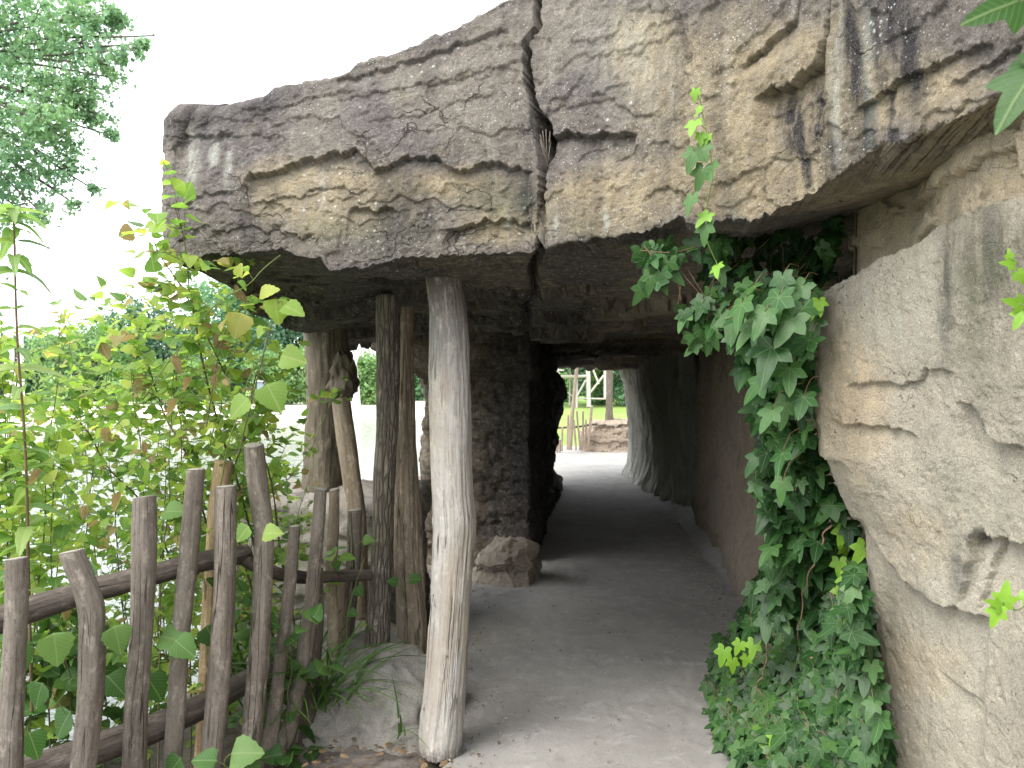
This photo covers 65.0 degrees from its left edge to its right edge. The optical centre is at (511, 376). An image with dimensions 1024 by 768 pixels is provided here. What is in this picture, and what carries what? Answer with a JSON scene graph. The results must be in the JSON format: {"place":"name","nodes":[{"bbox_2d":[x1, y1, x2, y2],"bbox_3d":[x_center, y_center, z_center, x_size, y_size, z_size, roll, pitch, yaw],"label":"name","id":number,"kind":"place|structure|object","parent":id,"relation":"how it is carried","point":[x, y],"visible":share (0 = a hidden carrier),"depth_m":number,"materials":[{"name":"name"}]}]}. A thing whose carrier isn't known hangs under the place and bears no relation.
{"place":"outdoors","nodes":[
{"label":"outdoors","id":0,"kind":"place"},
{"bbox_2d":[0,419,422,749],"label":"pond water","id":1,"kind":"structure","parent":0,"point":[365,431],"depth_m":19.18,"materials":[{"name":"grey liquid"}]},
{"bbox_2d":[196,479,431,650],"bbox_3d":[-1.298,1.492,5.297,1.554,1.617,1.182,0,0,0],"label":"rock ledge","id":2,"kind":"object","parent":1,"relation":"in","point":[425,495],"visible":0.12,"depth_m":4.91,"materials":[{"name":"grey stone"}]},
{"bbox_2d":[301,328,359,492],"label":"trunk pillar","id":3,"kind":"structure","parent":2,"relation":"on","point":[329,357],"depth_m":5.24,"materials":[{"name":"wood"},{"name":"bark"}]},
{"bbox_2d":[240,614,396,706],"bbox_3d":[-1.021,1.673,4.398,1.124,0.635,1.018,0,0,0],"label":"base rock","id":4,"kind":"object","parent":1,"relation":"on","point":[393,627],"visible":0.02,"depth_m":4.55,"materials":[{"name":"grey stone"}]},
{"bbox_2d":[332,397,367,619],"bbox_3d":[-0.925,0.751,4.663,0.131,1.261,0.342,0,0,-39],"label":"leaning post","id":5,"kind":"object","parent":4,"relation":"on","point":[347,450],"visible":0.63,"depth_m":4.65,"materials":[{"name":"brown wood"}]},
{"bbox_2d":[0,0,506,375],"label":"sky","id":6,"kind":"structure","parent":0,"point":[206,51],"materials":[{"name":"white"}]},
{"bbox_2d":[255,381,265,389],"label":"feed box","id":7,"kind":"object","parent":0,"point":[260,384],"visible":0.09,"depth_m":41.70,"materials":[{"name":"white paint"}]},
{"bbox_2d":[0,385,626,767],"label":"ground","id":8,"kind":"structure","parent":0,"point":[352,752],"depth_m":3.81,"materials":[{"name":"soil"}]},
{"bbox_2d":[0,203,68,711],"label":"tall herb","id":9,"kind":"object","parent":8,"relation":"on","point":[9,236],"visible":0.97,"depth_m":2.94,"materials":[{"name":"green plant"}]},
{"bbox_2d":[0,332,70,399],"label":"tree","id":10,"kind":"object","parent":8,"relation":"on","point":[28,389],"visible":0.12,"depth_m":51.70,"materials":[{"name":"green plant"}]},
{"bbox_2d":[2,231,90,396],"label":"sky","id":11,"kind":"structure","parent":8,"relation":"on","point":[7,315],"depth_m":39.92,"materials":[{"name":"white"}]},
{"bbox_2d":[0,0,157,233],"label":"tree","id":12,"kind":"object","parent":8,"relation":"on","point":[32,126],"visible":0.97,"depth_m":11.87,"materials":[{"name":"green plant"}]},
{"bbox_2d":[0,276,169,756],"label":"bramble","id":13,"kind":"object","parent":8,"relation":"on","point":[63,537],"visible":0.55,"depth_m":3.40,"materials":[{"name":"green plant"}]},
{"bbox_2d":[23,318,150,401],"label":"tree","id":14,"kind":"object","parent":8,"relation":"on","point":[87,342],"visible":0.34,"depth_m":49.00,"materials":[{"name":"green plant"}]},
{"bbox_2d":[86,293,219,395],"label":"tree","id":15,"kind":"object","parent":8,"relation":"on","point":[160,350],"visible":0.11,"depth_m":52.67,"materials":[{"name":"green plant"}]},
{"bbox_2d":[0,271,309,767],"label":"bramble","id":16,"kind":"object","parent":8,"relation":"on","point":[166,600],"visible":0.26,"depth_m":3.51,"materials":[{"name":"green plant"}]},
{"bbox_2d":[101,356,231,404],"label":"tree","id":17,"kind":"object","parent":8,"relation":"on","point":[194,390],"visible":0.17,"depth_m":43.99,"materials":[{"name":"green plant"}]},
{"bbox_2d":[27,284,306,620],"bbox_3d":[-1.267,0.288,3.004,1.032,1.268,0.198,0,0,0],"label":"shrub","id":18,"kind":"object","parent":8,"relation":"on","point":[272,396],"visible":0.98,"depth_m":2.95,"materials":[{"name":"green plant"}]},
{"bbox_2d":[0,577,345,767],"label":"bramble","id":19,"kind":"object","parent":8,"relation":"on","point":[62,679],"visible":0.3,"depth_m":3.39,"materials":[{"name":"green plant"}]},
{"bbox_2d":[0,442,373,767],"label":"picket fence","id":20,"kind":"object","parent":8,"relation":"on","point":[86,592],"visible":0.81,"depth_m":3.06,"materials":[{"name":"brown wood"}]},
{"bbox_2d":[24,500,422,767],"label":"creeper","id":21,"kind":"object","parent":20,"relation":"attached to","point":[52,649],"visible":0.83,"depth_m":2.94,"materials":[{"name":"green plant"}]},
{"bbox_2d":[35,396,346,712],"bbox_3d":[-1.665,0.971,4.145,1.933,1.759,0.832,0,0,15],"label":"bramble","id":22,"kind":"object","parent":8,"relation":"on","point":[283,529],"visible":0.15,"depth_m":4.02,"materials":[{"name":"green plant"}]},
{"bbox_2d":[34,157,355,674],"bbox_3d":[-1.313,0.429,3.600,1.216,2.457,1.419,0,0,-42],"label":"shrub","id":23,"kind":"object","parent":8,"relation":"on","point":[156,225],"visible":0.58,"depth_m":3.39,"materials":[{"name":"green plant"}]},
{"bbox_2d":[163,276,288,399],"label":"tree","id":24,"kind":"object","parent":8,"relation":"on","point":[207,297],"visible":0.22,"depth_m":50.69,"materials":[{"name":"green plant"}]},
{"bbox_2d":[142,255,354,532],"bbox_3d":[-1.138,0.228,3.543,0.662,1.340,1.356,0,0,0],"label":"shrub","id":25,"kind":"object","parent":8,"relation":"on","point":[238,271],"visible":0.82,"depth_m":3.12,"materials":[{"name":"green plant"}]},
{"bbox_2d":[240,344,305,404],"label":"tree","id":26,"kind":"object","parent":8,"relation":"on","point":[297,374],"visible":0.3,"depth_m":43.62,"materials":[{"name":"green plant"}]},
{"bbox_2d":[251,318,354,400],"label":"tree","id":27,"kind":"object","parent":8,"relation":"on","point":[290,336],"visible":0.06,"depth_m":48.73,"materials":[{"name":"green plant"}]},
{"bbox_2d":[281,631,425,755],"bbox_3d":[-0.633,1.659,3.908,1.068,0.693,1.200,0,0,0],"label":"base rock","id":28,"kind":"object","parent":8,"relation":"on","point":[343,724],"visible":0.38,"depth_m":3.62,"materials":[{"name":"grey stone"}]},
{"bbox_2d":[156,612,300,708],"bbox_3d":[-1.325,1.269,3.832,0.924,0.356,0.897,0,0,-35],"label":"grass tuft","id":29,"kind":"object","parent":28,"relation":"on","point":[234,655],"visible":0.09,"depth_m":3.82,"materials":[{"name":"green plant"}]},
{"bbox_2d":[191,600,416,724],"bbox_3d":[-1.036,1.294,3.735,1.162,0.402,1.075,0,0,0],"label":"grass tuft","id":30,"kind":"object","parent":28,"relation":"on","point":[235,645],"visible":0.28,"depth_m":3.78,"materials":[{"name":"green plant"}]},
{"bbox_2d":[188,617,425,721],"bbox_3d":[-0.862,1.298,3.590,1.061,0.358,0.964,0,0,0],"label":"grass tuft","id":31,"kind":"object","parent":28,"relation":"on","point":[326,695],"visible":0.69,"depth_m":3.61,"materials":[{"name":"green plant"}]},
{"bbox_2d":[363,294,400,649],"bbox_3d":[-0.658,0.518,4.051,0.192,1.863,0.134,0,0,0],"label":"wooden pole","id":32,"kind":"object","parent":28,"relation":"on","point":[387,320],"visible":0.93,"depth_m":4.00,"materials":[{"name":"brown wood"}]},
{"bbox_2d":[393,306,427,653],"bbox_3d":[-0.543,0.552,4.218,0.244,1.884,0.171,0,0,43],"label":"wooden pole","id":33,"kind":"object","parent":28,"relation":"on","point":[408,556],"visible":0.84,"depth_m":4.18,"materials":[{"name":"brown wood"}]},
{"bbox_2d":[350,344,361,408],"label":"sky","id":34,"kind":"structure","parent":8,"relation":"on","point":[355,403],"depth_m":37.88,"materials":[{"name":"white"}]},
{"bbox_2d":[357,348,375,404],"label":"tree","id":35,"kind":"object","parent":8,"relation":"on","point":[366,365],"visible":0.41,"depth_m":43.23,"materials":[{"name":"green plant"}]},
{"bbox_2d":[414,374,423,400],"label":"tree","id":36,"kind":"object","parent":8,"relation":"on","point":[418,391],"visible":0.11,"depth_m":50.89,"materials":[{"name":"green plant"}]},
{"bbox_2d":[370,329,566,566],"bbox_3d":[-0.326,0.584,9.332,1.751,2.632,5.733,0,0,7],"label":"rock pillar","id":37,"kind":"object","parent":8,"relation":"on","point":[518,392],"visible":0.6,"depth_m":6.91,"materials":[{"name":"grey stone"}]},
{"bbox_2d":[161,0,1023,370],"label":"rock overhang","id":38,"kind":"object","parent":37,"relation":"on","point":[347,198],"visible":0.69,"depth_m":2.93,"materials":[{"name":"grey stone"}]},
{"bbox_2d":[540,129,550,171],"bbox_3d":[0.119,-0.799,2.840,0.043,0.152,0.022,0,0,0],"label":"twig bundle","id":39,"kind":"object","parent":38,"relation":"on","point":[542,146],"visible":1,"depth_m":2.83,"materials":[{"name":"brown plant"}]},
{"bbox_2d":[680,87,723,278],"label":"ivy sprig","id":40,"kind":"object","parent":38,"relation":"hanging from","point":[700,174],"visible":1,"depth_m":2.33,"materials":[{"name":"green plant"}]},
{"bbox_2d":[630,215,847,356],"bbox_3d":[0.768,-0.326,2.742,0.761,0.525,0.396,0,0,0],"label":"ivy","id":41,"kind":"object","parent":38,"relation":"hanging from","point":[660,263],"visible":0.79,"depth_m":2.62,"materials":[{"name":"green plant"}]},
{"bbox_2d":[960,0,1023,34],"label":"ivy sprig","id":42,"kind":"object","parent":38,"relation":"hanging from","point":[1011,12],"visible":1,"depth_m":1.03,"materials":[{"name":"green plant"}]},
{"bbox_2d":[985,53,1023,135],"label":"ivy sprig","id":43,"kind":"object","parent":38,"relation":"hanging from","point":[1009,84],"visible":1,"depth_m":1.04,"materials":[{"name":"green plant"}]},
{"bbox_2d":[223,518,736,767],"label":"leaf litter","id":44,"kind":"object","parent":8,"relation":"on","point":[420,760],"visible":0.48,"depth_m":3.46,"materials":[{"name":"brown plant"}]},
{"bbox_2d":[387,675,427,747],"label":"grass tuft","id":45,"kind":"object","parent":44,"relation":"on","point":[400,731],"visible":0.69,"depth_m":3.55,"materials":[{"name":"green plant"}]},
{"bbox_2d":[559,372,578,401],"bbox_3d":[2.415,0.555,36.892,1.356,1.666,1.353,0,0,0],"label":"tree","id":46,"kind":"object","parent":8,"relation":"on","point":[566,380],"visible":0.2,"depth_m":36.77,"materials":[{"name":"green plant"}]},
{"bbox_2d":[557,368,605,407],"bbox_3d":[3.212,-0.804,33.750,9.000,4.236,3.500,0,0,0],"label":"timber scaffold","id":47,"kind":"object","parent":8,"relation":"on","point":[587,381],"visible":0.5,"depth_m":32.96,"materials":[{"name":"white wood"}]},
{"bbox_2d":[559,368,615,395],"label":"tree","id":48,"kind":"object","parent":8,"relation":"on","point":[581,371],"visible":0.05,"depth_m":46.50,"materials":[{"name":"green plant"}]},
{"bbox_2d":[580,370,616,404],"bbox_3d":[3.838,0.490,34.906,1.822,1.912,1.611,0,0,0],"label":"tree","id":49,"kind":"object","parent":8,"relation":"on","point":[598,391],"visible":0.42,"depth_m":34.64,"materials":[{"name":"green plant"}]},
{"bbox_2d":[612,370,625,406],"bbox_3d":[5.043,0.314,33.885,1.946,2.441,1.593,0,0,0],"label":"tree","id":50,"kind":"object","parent":8,"relation":"on","point":[619,397],"visible":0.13,"depth_m":33.85,"materials":[{"name":"green plant"}]},
{"bbox_2d":[619,348,699,506],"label":"tunnel wall","id":51,"kind":"structure","parent":8,"relation":"on","point":[660,390],"depth_m":10.22,"materials":[{"name":"grey stone"}]},
{"bbox_2d":[691,339,864,604],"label":"tunnel wall","id":52,"kind":"structure","parent":8,"relation":"on","point":[724,504],"depth_m":6.91,"materials":[{"name":"stone"}]},
{"bbox_2d":[814,120,1023,767],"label":"rock wall","id":53,"kind":"structure","parent":8,"relation":"on","point":[919,396],"depth_m":2.14,"materials":[{"name":"stone"}]},
{"bbox_2d":[698,259,898,767],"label":"ivy","id":54,"kind":"object","parent":53,"relation":"attached to","point":[796,681],"visible":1,"depth_m":2.76,"materials":[{"name":"green plant"}]},
{"bbox_2d":[984,580,1023,628],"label":"ivy sprig","id":55,"kind":"object","parent":53,"relation":"attached to","point":[1003,602],"visible":1,"depth_m":1.78,"materials":[{"name":"green plant"}]},
{"bbox_2d":[998,248,1023,330],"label":"ivy sprig","id":56,"kind":"object","parent":53,"relation":"attached to","point":[1017,312],"visible":1,"depth_m":1.60,"materials":[{"name":"green plant"}]},
{"bbox_2d":[442,446,741,767],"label":"path","id":57,"kind":"structure","parent":0,"point":[605,494],"depth_m":4.89,"materials":[{"name":"grey concrete"}]},
{"bbox_2d":[418,275,476,762],"bbox_3d":[-0.275,0.565,3.421,0.248,2.098,0.189,0,0,0],"label":"wooden pole","id":58,"kind":"object","parent":57,"relation":"on","point":[441,720],"visible":0.98,"depth_m":3.35,"materials":[{"name":"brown wood"}]},
{"bbox_2d":[472,535,541,588],"bbox_3d":[-0.106,1.556,6.351,0.714,0.602,0.563,0,0,23],"label":"boulder","id":59,"kind":"object","parent":57,"relation":"on","point":[509,562],"visible":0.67,"depth_m":6.23,"materials":[{"name":"grey stone"}]},
{"bbox_2d":[567,368,578,449],"bbox_3d":[1.279,0.366,16.601,0.277,2.280,0.102,0,0,0],"label":"leaning pole","id":60,"kind":"object","parent":57,"relation":"on","point":[570,435],"visible":0.74,"depth_m":16.57,"materials":[{"name":"brown wood"}]},
{"bbox_2d":[556,406,597,452],"bbox_3d":[1.316,1.113,16.946,0.995,1.017,0.154,0,0,0],"label":"picket fence","id":61,"kind":"object","parent":57,"relation":"on","point":[590,425],"visible":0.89,"depth_m":16.88,"materials":[{"name":"brown wood"}]},
{"bbox_2d":[436,518,736,767],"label":"grit","id":62,"kind":"object","parent":57,"relation":"on","point":[472,751],"visible":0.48,"depth_m":5.15,"materials":[{"name":"grey gravel"}]},
{"bbox_2d":[580,418,628,451],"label":"rock wall","id":63,"kind":"structure","parent":57,"relation":"on","point":[609,436],"depth_m":17.09,"materials":[{"name":"beige stone"}]},
{"bbox_2d":[605,370,613,420],"bbox_3d":[2.117,0.084,17.508,0.204,1.764,0.207,0,0,0],"label":"trunk post","id":64,"kind":"object","parent":63,"relation":"on","point":[609,396],"visible":0.63,"depth_m":17.44,"materials":[{"name":"wood"}]}
]}

